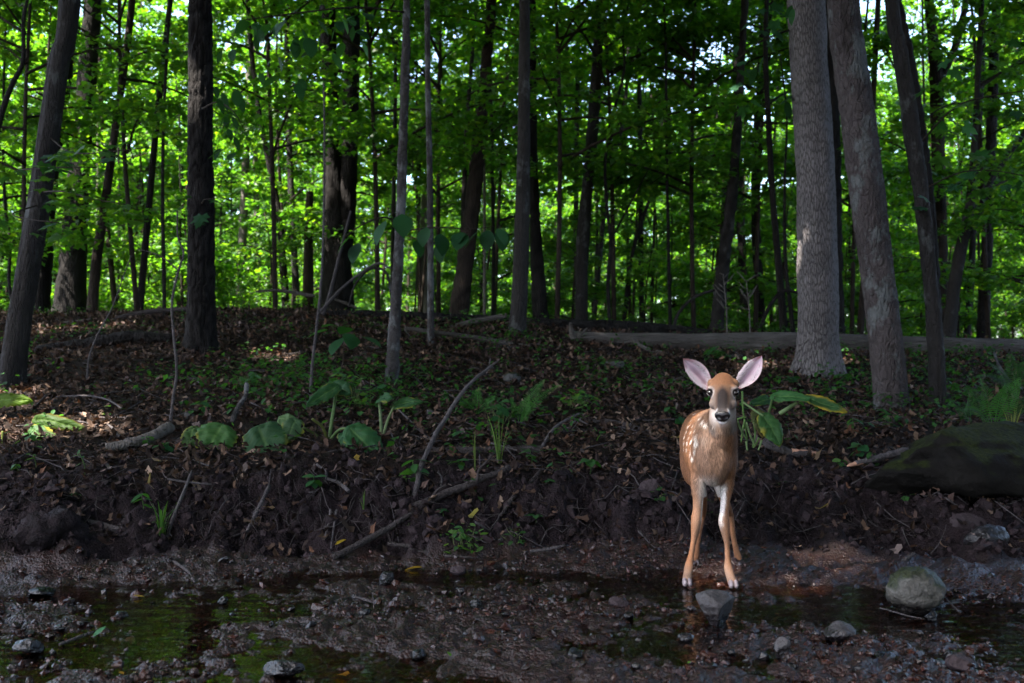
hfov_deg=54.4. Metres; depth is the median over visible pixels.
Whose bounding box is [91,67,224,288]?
understory tree
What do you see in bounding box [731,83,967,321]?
understory tree
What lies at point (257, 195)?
tree
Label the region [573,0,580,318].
tree
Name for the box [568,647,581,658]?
stone
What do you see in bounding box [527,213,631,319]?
shrub
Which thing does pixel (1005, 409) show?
fern
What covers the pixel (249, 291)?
shrub
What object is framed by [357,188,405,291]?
understory tree
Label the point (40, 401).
stick
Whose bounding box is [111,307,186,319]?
fallen branch
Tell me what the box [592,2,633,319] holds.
tree
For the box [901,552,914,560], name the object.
stick
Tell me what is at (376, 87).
understory tree
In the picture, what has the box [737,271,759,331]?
dead stalk
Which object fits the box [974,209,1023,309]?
understory tree
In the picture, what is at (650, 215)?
understory tree
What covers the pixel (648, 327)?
fallen log
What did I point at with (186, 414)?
stone
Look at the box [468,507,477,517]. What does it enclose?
fallen leaf
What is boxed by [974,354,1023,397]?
fern
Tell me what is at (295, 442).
fallen leaf
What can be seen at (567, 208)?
understory tree
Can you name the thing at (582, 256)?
tree
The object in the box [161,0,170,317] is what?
tree
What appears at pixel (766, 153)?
understory tree
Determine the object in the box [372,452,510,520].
stick
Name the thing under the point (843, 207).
understory tree
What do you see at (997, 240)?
understory tree
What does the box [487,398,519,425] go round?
herb clump
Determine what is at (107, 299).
shrub
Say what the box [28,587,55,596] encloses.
stone
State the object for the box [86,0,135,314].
tree
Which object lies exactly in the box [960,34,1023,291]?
understory tree
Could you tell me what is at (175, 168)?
understory tree
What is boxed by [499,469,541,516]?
stick
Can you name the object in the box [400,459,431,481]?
herb
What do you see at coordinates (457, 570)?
stone
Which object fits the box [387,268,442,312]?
shrub
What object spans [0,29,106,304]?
understory tree
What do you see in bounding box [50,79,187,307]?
understory tree
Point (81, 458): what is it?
herb
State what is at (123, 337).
fallen log
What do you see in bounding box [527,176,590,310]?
understory tree
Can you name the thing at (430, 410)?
stone
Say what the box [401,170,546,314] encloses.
understory tree
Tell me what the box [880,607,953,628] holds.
stick
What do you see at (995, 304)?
understory tree
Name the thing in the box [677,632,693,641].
stone
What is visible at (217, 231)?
understory tree
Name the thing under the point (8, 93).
tree
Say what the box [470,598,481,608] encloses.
stone
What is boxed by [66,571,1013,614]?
water
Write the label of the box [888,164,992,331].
understory tree
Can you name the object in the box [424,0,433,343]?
tree
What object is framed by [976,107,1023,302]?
understory tree
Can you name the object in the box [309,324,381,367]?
tree seedling
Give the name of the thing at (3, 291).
understory tree
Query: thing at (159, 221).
understory tree
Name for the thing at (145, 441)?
herb
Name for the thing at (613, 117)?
maple sapling
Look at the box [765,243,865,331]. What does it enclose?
shrub
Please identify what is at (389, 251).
understory tree
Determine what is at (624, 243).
understory tree
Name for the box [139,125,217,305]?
understory tree
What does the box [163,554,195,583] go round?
stick
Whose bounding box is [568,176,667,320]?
understory tree
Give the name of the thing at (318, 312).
bare sapling
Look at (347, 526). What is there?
fallen leaf
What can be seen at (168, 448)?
herb
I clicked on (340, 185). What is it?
tree
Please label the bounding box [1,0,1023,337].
sky
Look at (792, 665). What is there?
stone
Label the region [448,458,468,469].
herb
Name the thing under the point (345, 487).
stick
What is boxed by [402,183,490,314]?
understory tree
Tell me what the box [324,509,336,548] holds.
stick
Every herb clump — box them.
[212,371,269,391]
[296,371,386,408]
[439,523,487,553]
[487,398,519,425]
[498,523,525,544]
[553,389,605,413]
[703,346,734,360]
[874,409,913,426]
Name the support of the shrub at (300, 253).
on the ground at (314, 653)
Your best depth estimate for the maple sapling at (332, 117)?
12.27 m
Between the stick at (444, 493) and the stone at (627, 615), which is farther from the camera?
the stick at (444, 493)
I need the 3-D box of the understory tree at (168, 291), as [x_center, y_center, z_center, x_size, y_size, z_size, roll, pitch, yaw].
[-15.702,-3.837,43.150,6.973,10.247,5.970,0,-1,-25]
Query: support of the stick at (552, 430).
on the ground at (314, 653)
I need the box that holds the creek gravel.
[0,533,1023,682]
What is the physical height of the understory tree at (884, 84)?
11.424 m
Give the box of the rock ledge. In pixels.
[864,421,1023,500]
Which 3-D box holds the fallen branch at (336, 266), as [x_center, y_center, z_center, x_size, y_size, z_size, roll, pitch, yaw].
[-1.836,-0.822,10.415,0.318,1.094,0.034,0,-1,0]
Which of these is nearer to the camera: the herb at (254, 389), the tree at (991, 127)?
the herb at (254, 389)
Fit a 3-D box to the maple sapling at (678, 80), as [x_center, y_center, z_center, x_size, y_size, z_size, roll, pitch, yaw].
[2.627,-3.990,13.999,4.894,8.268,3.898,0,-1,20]
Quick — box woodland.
[130,158,1020,333]
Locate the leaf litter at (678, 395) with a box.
[0,303,1023,559]
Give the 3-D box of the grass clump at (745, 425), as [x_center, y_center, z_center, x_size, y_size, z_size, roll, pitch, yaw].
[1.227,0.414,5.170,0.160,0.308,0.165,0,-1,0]
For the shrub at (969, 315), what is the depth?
14.51 m
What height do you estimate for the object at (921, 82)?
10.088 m
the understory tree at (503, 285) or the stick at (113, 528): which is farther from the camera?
the understory tree at (503, 285)
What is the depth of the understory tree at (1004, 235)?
28.53 m
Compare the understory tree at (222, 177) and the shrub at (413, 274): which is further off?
the understory tree at (222, 177)
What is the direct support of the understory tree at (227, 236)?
on the ground at (314, 653)
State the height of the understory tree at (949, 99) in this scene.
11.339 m
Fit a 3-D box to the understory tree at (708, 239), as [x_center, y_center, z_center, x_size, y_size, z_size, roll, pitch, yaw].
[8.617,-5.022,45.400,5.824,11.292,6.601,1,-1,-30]
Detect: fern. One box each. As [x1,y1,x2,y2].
[461,387,495,413]
[511,380,561,426]
[955,388,975,421]
[962,376,1023,421]
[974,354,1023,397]
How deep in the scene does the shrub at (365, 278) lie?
24.13 m
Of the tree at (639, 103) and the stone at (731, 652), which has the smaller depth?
the stone at (731, 652)
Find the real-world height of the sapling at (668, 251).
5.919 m
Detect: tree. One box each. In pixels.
[0,0,28,130]
[0,0,145,389]
[0,1,79,34]
[0,1,176,235]
[0,16,133,210]
[0,19,107,267]
[0,19,115,306]
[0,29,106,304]
[0,73,161,308]
[0,120,175,308]
[1,0,218,301]
[2,9,11,298]
[2,198,106,298]
[3,36,60,229]
[34,46,75,312]
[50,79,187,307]
[51,0,101,313]
[74,0,230,274]
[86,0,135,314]
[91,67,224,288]
[95,94,255,307]
[96,89,99,310]
[98,31,118,309]
[100,120,216,310]
[100,165,186,308]
[114,0,322,264]
[114,1,287,299]
[126,82,300,297]
[133,97,265,259]
[138,0,172,310]
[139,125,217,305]
[147,0,463,176]
[148,172,237,307]
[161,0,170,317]
[169,0,393,292]
[172,0,251,354]
[186,2,486,254]
[215,106,311,257]
[215,222,279,299]
[215,227,280,304]
[216,0,509,383]
[216,107,388,308]
[224,60,389,278]
[232,45,320,243]
[232,156,319,288]
[236,7,253,304]
[245,0,288,307]
[247,136,369,305]
[253,65,263,306]
[255,0,553,311]
[260,116,371,277]
[263,119,406,309]
[277,164,385,310]
[284,0,299,308]
[298,21,488,310]
[303,165,405,310]
[304,0,574,312]
[316,185,407,310]
[319,0,359,310]
[319,32,454,254]
[319,99,486,311]
[353,1,515,311]
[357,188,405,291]
[358,81,406,258]
[358,177,479,314]
[359,147,413,277]
[364,0,689,173]
[372,210,446,308]
[383,180,504,311]
[390,16,396,282]
[392,0,666,314]
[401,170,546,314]
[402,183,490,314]
[410,212,505,313]
[414,170,560,314]
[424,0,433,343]
[444,5,572,271]
[449,0,495,314]
[449,81,570,288]
[452,0,757,316]
[460,12,476,231]
[470,221,529,316]
[471,199,545,313]
[483,1,486,314]
[488,229,566,315]
[489,73,494,314]
[498,180,592,304]
[501,228,573,316]
[503,160,616,319]
[505,78,618,273]
[508,0,529,334]
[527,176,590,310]
[530,0,549,318]
[530,176,646,319]
[543,81,665,239]
[548,133,648,307]
[564,202,659,319]
[566,135,677,297]
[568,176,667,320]
[572,24,769,323]
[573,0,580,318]
[575,0,602,318]
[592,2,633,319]
[594,78,711,307]
[599,126,748,324]
[600,0,892,204]
[602,186,672,303]
[616,131,737,314]
[618,108,787,326]
[619,144,673,267]
[622,9,684,320]
[637,41,643,318]
[642,5,916,323]
[643,45,797,329]
[646,170,764,299]
[662,116,796,331]
[699,217,777,327]
[708,35,796,249]
[709,0,748,329]
[729,0,847,378]
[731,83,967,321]
[732,3,747,331]
[746,94,791,188]
[750,168,796,321]
[751,14,764,331]
[751,71,851,279]
[763,0,788,331]
[766,0,959,315]
[766,270,795,326]
[773,126,866,332]
[788,61,899,253]
[825,0,845,333]
[826,0,911,412]
[842,177,919,312]
[842,186,923,332]
[842,193,859,285]
[844,72,1023,327]
[847,157,966,332]
[848,58,1006,281]
[856,0,893,333]
[876,0,1023,198]
[879,0,964,249]
[880,38,1023,211]
[885,0,1023,405]
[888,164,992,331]
[893,140,968,256]
[897,62,1023,334]
[899,0,943,336]
[900,144,1023,319]
[913,193,1007,327]
[914,126,1023,335]
[919,0,1023,229]
[924,0,968,324]
[943,0,1023,337]
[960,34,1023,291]
[963,6,986,337]
[966,10,1023,197]
[972,188,1023,336]
[973,227,1023,338]
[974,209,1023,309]
[976,1,1000,337]
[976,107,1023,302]
[995,252,1021,338]
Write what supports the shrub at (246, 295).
on the ground at (314, 653)
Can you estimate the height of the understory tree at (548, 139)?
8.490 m
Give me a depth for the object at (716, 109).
20.24 m
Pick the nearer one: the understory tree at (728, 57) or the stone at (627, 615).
the stone at (627, 615)
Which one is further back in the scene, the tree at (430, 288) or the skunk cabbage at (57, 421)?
the tree at (430, 288)
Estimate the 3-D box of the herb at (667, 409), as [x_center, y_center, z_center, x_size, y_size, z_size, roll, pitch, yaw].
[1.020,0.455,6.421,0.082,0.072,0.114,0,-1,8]
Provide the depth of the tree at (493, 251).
16.41 m
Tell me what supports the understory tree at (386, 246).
on the ground at (314, 653)
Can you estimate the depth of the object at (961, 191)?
22.64 m
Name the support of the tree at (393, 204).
on the ground at (314, 653)
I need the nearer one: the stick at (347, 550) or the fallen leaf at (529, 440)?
the stick at (347, 550)
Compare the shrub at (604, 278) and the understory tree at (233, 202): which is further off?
the understory tree at (233, 202)
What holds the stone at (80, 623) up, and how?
on the ground at (314, 653)
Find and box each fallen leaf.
[93,626,105,636]
[97,535,111,544]
[146,446,151,457]
[192,480,201,489]
[194,475,207,481]
[291,439,297,447]
[342,518,354,531]
[468,468,476,477]
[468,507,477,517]
[526,432,533,445]
[575,515,588,522]
[652,440,665,446]
[765,462,775,469]
[814,449,821,459]
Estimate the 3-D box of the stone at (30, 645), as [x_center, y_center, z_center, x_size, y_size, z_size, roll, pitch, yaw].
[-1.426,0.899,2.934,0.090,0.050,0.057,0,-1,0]
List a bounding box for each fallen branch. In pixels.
[105,422,174,451]
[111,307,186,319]
[256,289,314,297]
[320,262,390,313]
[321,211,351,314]
[334,298,356,308]
[348,267,390,306]
[404,326,530,347]
[415,445,543,453]
[455,314,506,326]
[673,288,716,324]
[757,289,796,330]
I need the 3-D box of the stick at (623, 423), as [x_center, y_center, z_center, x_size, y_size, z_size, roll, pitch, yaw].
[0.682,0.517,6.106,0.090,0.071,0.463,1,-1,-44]
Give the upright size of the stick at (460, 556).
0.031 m
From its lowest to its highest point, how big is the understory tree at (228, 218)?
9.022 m
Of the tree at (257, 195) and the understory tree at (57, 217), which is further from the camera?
the understory tree at (57, 217)
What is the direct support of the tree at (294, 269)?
on the ground at (314, 653)
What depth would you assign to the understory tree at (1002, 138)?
27.15 m
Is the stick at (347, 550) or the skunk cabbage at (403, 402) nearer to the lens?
the stick at (347, 550)
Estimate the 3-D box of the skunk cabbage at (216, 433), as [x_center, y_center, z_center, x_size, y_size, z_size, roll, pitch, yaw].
[-1.637,0.537,5.364,0.204,0.209,0.320,1,-1,-42]
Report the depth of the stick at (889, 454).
5.03 m
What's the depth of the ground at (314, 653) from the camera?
3.99 m
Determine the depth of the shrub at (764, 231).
15.96 m
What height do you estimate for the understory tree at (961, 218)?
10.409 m
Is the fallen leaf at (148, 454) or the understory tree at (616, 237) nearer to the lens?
the fallen leaf at (148, 454)
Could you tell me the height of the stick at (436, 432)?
0.689 m
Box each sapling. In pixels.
[0,0,178,266]
[0,0,215,232]
[0,0,303,311]
[86,256,130,379]
[124,0,442,310]
[137,211,184,422]
[163,0,560,310]
[309,83,324,394]
[367,0,757,318]
[434,0,761,319]
[530,0,882,327]
[579,0,914,330]
[604,4,651,319]
[662,0,671,324]
[691,0,981,333]
[780,57,794,331]
[844,0,1023,307]
[863,0,1023,337]
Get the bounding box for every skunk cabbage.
[0,393,32,407]
[1,413,84,442]
[180,422,237,449]
[242,413,304,452]
[303,380,382,452]
[376,392,424,433]
[750,390,846,446]
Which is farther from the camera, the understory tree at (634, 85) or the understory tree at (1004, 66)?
the understory tree at (634, 85)
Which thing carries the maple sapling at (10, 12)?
on the ground at (314, 653)
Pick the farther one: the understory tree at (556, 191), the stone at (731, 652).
the understory tree at (556, 191)
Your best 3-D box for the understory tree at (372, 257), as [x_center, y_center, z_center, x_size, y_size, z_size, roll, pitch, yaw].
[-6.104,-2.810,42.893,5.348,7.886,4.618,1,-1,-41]
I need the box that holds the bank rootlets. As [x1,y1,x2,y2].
[0,462,1023,553]
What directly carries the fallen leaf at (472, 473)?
on the ground at (314, 653)
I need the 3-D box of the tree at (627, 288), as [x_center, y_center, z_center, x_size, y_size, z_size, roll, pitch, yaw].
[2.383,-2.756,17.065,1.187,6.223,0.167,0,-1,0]
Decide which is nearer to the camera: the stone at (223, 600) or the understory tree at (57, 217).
the stone at (223, 600)
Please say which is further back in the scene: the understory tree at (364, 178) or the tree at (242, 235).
the understory tree at (364, 178)
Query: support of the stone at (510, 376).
on the ground at (314, 653)
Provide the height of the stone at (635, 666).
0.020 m
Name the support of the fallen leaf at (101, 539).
on the ground at (314, 653)
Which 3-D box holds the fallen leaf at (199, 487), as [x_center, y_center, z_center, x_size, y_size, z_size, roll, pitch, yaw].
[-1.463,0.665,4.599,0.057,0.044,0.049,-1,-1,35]
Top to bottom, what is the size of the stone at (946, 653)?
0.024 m
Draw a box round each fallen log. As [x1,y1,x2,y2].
[36,331,172,349]
[319,310,508,323]
[527,318,712,333]
[569,322,1023,354]
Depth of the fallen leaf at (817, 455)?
5.20 m
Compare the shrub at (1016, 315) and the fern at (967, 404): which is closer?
the fern at (967, 404)
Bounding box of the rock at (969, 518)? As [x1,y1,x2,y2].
[950,513,986,529]
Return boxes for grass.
[472,422,478,470]
[487,409,513,462]
[1002,408,1021,422]
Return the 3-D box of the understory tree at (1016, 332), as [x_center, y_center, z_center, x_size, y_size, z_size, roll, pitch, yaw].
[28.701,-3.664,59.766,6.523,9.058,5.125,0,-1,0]
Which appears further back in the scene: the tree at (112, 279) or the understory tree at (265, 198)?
the understory tree at (265, 198)
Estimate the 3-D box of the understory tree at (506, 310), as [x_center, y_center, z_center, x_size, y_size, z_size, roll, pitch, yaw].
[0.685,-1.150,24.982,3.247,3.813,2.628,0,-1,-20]
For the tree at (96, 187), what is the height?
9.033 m
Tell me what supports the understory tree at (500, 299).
on the ground at (314, 653)
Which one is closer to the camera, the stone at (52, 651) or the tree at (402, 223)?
the stone at (52, 651)
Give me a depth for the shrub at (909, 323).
14.94 m
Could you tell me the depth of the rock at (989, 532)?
4.21 m
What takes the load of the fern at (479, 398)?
on the ground at (314, 653)
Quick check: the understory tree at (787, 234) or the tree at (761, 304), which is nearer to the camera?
the tree at (761, 304)
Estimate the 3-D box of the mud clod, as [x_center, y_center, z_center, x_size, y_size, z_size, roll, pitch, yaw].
[-1.903,0.796,4.106,0.313,0.232,0.235,0,-1,0]
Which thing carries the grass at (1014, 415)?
on the ground at (314, 653)
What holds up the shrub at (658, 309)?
on the ground at (314, 653)
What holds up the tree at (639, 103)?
on the ground at (314, 653)
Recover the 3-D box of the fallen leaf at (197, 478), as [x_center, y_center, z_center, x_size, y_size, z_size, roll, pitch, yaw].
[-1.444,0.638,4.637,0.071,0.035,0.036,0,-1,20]
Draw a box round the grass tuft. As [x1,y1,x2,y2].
[145,497,183,536]
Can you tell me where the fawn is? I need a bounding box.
[679,356,762,588]
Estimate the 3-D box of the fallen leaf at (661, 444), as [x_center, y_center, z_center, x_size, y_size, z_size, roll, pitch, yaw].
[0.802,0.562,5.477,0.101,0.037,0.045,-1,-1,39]
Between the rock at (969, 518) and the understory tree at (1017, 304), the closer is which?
the rock at (969, 518)
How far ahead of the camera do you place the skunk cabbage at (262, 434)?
5.27 m
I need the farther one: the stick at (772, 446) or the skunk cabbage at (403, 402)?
the skunk cabbage at (403, 402)
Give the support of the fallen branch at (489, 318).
on the ground at (314, 653)
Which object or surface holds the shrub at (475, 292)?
on the ground at (314, 653)
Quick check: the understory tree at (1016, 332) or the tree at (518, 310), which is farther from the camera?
the understory tree at (1016, 332)
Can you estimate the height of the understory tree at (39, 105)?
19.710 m
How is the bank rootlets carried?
on the ground at (314, 653)
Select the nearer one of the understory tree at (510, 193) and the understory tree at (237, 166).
the understory tree at (237, 166)
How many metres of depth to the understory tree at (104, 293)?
20.58 m
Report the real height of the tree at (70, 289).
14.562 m
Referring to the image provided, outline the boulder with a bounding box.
[886,566,946,616]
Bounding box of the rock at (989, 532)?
[963,524,1009,544]
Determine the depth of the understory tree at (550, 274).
23.40 m
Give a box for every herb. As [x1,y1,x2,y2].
[11,464,20,470]
[74,450,87,474]
[131,493,151,509]
[141,436,154,445]
[153,442,173,451]
[190,401,211,415]
[249,387,260,398]
[302,474,326,488]
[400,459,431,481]
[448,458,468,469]
[452,431,472,441]
[519,450,536,462]
[525,513,542,522]
[577,458,600,473]
[664,406,675,413]
[675,416,685,424]
[783,376,799,382]
[832,458,846,467]
[835,374,851,381]
[846,418,863,428]
[847,441,868,457]
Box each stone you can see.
[12,638,44,653]
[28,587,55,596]
[49,648,55,654]
[53,623,64,631]
[77,621,84,625]
[184,412,194,418]
[217,596,228,604]
[262,660,304,677]
[359,608,370,615]
[379,571,393,585]
[410,648,425,659]
[426,408,433,415]
[449,566,465,575]
[456,587,463,594]
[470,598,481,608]
[503,372,520,381]
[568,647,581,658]
[604,359,624,367]
[608,596,629,606]
[623,612,632,619]
[631,662,640,669]
[639,478,657,496]
[672,669,685,676]
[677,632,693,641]
[727,649,735,654]
[773,636,789,658]
[787,662,797,669]
[823,620,856,643]
[852,666,861,670]
[874,650,896,657]
[924,610,936,621]
[942,650,952,657]
[945,654,974,671]
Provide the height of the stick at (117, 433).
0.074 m
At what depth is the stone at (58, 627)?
3.17 m
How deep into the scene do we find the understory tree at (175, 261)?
41.01 m
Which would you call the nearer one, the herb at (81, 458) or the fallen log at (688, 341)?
the herb at (81, 458)
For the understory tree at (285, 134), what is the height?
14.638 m
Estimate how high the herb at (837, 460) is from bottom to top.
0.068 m
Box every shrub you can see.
[0,204,53,310]
[53,253,124,310]
[111,184,244,312]
[111,229,186,310]
[225,212,316,310]
[229,282,261,303]
[251,229,320,308]
[351,260,374,309]
[366,281,402,310]
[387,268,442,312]
[408,253,456,313]
[450,270,497,315]
[499,231,574,319]
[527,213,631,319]
[588,271,627,320]
[610,247,682,321]
[646,239,739,331]
[650,184,796,331]
[724,180,865,331]
[751,274,791,331]
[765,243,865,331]
[841,196,976,336]
[893,237,975,335]
[907,259,1008,338]
[959,291,992,337]
[991,249,1023,338]
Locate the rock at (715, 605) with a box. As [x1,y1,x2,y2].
[695,589,734,627]
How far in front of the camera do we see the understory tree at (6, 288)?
25.05 m
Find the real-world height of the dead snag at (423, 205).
3.963 m
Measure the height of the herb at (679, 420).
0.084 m
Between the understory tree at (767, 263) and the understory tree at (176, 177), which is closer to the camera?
the understory tree at (767, 263)
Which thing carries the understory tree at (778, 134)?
on the ground at (314, 653)
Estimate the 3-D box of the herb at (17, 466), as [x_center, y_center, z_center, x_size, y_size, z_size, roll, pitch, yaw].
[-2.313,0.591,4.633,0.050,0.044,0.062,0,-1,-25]
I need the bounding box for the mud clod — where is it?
[12,505,90,551]
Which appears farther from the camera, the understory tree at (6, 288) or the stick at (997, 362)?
the understory tree at (6, 288)
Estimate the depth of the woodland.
72.87 m
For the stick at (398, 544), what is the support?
on the ground at (314, 653)
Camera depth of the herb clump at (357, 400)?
6.46 m
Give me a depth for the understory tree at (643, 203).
46.86 m
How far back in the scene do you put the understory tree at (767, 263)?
18.31 m
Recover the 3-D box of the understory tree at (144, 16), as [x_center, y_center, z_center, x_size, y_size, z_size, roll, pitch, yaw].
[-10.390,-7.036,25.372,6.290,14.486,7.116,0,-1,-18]
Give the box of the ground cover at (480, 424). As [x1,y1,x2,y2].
[0,302,1023,514]
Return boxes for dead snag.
[303,191,313,309]
[420,183,426,312]
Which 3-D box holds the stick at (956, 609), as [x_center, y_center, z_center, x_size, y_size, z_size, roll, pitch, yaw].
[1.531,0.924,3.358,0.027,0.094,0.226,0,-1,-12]
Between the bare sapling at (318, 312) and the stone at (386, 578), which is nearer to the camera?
the stone at (386, 578)
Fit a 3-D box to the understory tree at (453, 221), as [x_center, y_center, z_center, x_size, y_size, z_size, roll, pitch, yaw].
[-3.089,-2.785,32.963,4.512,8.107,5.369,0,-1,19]
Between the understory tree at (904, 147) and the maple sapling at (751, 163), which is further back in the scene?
the understory tree at (904, 147)
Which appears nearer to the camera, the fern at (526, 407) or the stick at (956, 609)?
the stick at (956, 609)
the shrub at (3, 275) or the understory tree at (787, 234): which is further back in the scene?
the understory tree at (787, 234)
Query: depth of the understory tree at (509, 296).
40.52 m
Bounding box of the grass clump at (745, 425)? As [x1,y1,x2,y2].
[737,391,763,449]
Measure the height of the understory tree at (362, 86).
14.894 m
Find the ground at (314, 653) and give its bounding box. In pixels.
[0,311,1023,682]
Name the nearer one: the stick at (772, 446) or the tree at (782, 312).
the stick at (772, 446)
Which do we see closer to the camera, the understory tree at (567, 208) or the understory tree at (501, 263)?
the understory tree at (567, 208)
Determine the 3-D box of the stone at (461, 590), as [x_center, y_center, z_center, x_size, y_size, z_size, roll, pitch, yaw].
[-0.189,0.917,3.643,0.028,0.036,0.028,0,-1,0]
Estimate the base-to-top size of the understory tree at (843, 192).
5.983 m
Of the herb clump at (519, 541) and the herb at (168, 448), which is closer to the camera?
the herb clump at (519, 541)
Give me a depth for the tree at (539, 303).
13.96 m
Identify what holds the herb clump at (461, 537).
on the ground at (314, 653)
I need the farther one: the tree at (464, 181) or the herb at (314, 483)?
the tree at (464, 181)
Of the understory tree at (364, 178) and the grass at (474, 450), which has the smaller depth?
the grass at (474, 450)
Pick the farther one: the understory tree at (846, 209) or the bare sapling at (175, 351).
the understory tree at (846, 209)
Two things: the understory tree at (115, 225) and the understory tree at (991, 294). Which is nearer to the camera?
the understory tree at (115, 225)
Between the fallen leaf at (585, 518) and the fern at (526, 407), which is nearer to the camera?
the fallen leaf at (585, 518)
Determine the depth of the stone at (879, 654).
2.86 m
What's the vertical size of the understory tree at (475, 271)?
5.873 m
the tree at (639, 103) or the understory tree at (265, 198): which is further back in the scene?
the understory tree at (265, 198)
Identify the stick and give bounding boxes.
[28,395,46,411]
[56,395,121,408]
[58,631,93,645]
[88,519,121,531]
[107,423,119,436]
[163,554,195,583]
[166,470,211,540]
[230,383,248,422]
[245,484,270,532]
[316,463,349,492]
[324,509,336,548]
[331,504,422,559]
[355,593,374,609]
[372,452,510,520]
[387,542,409,547]
[397,409,419,429]
[409,548,473,558]
[412,358,496,496]
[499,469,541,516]
[530,545,565,552]
[541,413,587,445]
[592,419,648,433]
[629,338,669,354]
[724,354,742,358]
[762,438,815,457]
[847,446,908,466]
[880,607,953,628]
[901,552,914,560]
[944,596,971,625]
[993,352,1011,381]
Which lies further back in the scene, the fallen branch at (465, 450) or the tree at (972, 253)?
the tree at (972, 253)
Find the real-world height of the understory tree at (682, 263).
6.409 m
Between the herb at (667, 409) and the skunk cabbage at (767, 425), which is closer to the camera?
the skunk cabbage at (767, 425)
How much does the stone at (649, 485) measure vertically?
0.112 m
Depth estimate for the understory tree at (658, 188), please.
56.20 m
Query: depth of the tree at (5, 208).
12.02 m
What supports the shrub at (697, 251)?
on the ground at (314, 653)
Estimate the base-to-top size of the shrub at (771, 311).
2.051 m
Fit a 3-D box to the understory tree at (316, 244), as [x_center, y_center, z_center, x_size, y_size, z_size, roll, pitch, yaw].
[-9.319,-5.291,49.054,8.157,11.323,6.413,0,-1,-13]
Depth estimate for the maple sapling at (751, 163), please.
14.21 m
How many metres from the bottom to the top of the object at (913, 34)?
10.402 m
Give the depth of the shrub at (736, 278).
14.76 m
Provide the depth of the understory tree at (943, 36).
49.68 m
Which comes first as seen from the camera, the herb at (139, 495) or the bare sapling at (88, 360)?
the herb at (139, 495)
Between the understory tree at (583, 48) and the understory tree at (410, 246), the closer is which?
the understory tree at (583, 48)
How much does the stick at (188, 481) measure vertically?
0.299 m
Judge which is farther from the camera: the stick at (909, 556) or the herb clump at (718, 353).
the herb clump at (718, 353)
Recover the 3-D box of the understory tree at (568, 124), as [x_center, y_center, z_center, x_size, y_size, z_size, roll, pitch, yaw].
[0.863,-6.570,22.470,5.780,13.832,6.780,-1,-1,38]
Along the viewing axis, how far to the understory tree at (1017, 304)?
22.42 m
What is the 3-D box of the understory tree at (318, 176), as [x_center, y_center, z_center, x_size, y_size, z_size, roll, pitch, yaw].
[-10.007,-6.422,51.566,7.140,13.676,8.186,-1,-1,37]
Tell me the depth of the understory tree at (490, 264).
44.80 m
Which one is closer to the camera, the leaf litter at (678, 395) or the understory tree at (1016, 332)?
the leaf litter at (678, 395)
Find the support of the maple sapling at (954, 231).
on the ground at (314, 653)
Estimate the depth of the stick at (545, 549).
4.25 m
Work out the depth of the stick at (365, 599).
3.52 m
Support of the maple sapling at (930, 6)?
on the ground at (314, 653)
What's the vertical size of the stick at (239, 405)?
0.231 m
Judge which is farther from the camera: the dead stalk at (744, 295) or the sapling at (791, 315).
the sapling at (791, 315)
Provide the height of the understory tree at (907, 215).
10.274 m
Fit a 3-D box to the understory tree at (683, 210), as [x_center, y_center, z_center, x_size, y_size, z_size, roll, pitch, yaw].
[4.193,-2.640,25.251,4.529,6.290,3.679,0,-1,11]
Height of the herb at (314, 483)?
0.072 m
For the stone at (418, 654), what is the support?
on the ground at (314, 653)
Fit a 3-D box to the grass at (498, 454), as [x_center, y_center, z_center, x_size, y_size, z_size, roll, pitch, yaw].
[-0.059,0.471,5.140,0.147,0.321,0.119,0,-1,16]
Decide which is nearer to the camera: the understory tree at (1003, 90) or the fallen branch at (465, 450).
the fallen branch at (465, 450)
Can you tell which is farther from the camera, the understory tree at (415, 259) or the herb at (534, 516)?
the understory tree at (415, 259)
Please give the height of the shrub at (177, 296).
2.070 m
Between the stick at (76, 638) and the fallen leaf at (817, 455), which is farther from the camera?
the fallen leaf at (817, 455)
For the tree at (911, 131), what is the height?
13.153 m
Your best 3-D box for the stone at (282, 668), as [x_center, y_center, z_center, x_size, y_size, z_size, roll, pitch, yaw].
[-0.628,0.897,2.733,0.123,0.047,0.063,0,-1,0]
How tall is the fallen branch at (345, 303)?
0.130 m
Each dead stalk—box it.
[713,273,733,332]
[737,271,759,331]
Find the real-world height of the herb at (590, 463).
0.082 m
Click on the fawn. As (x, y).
(708, 442)

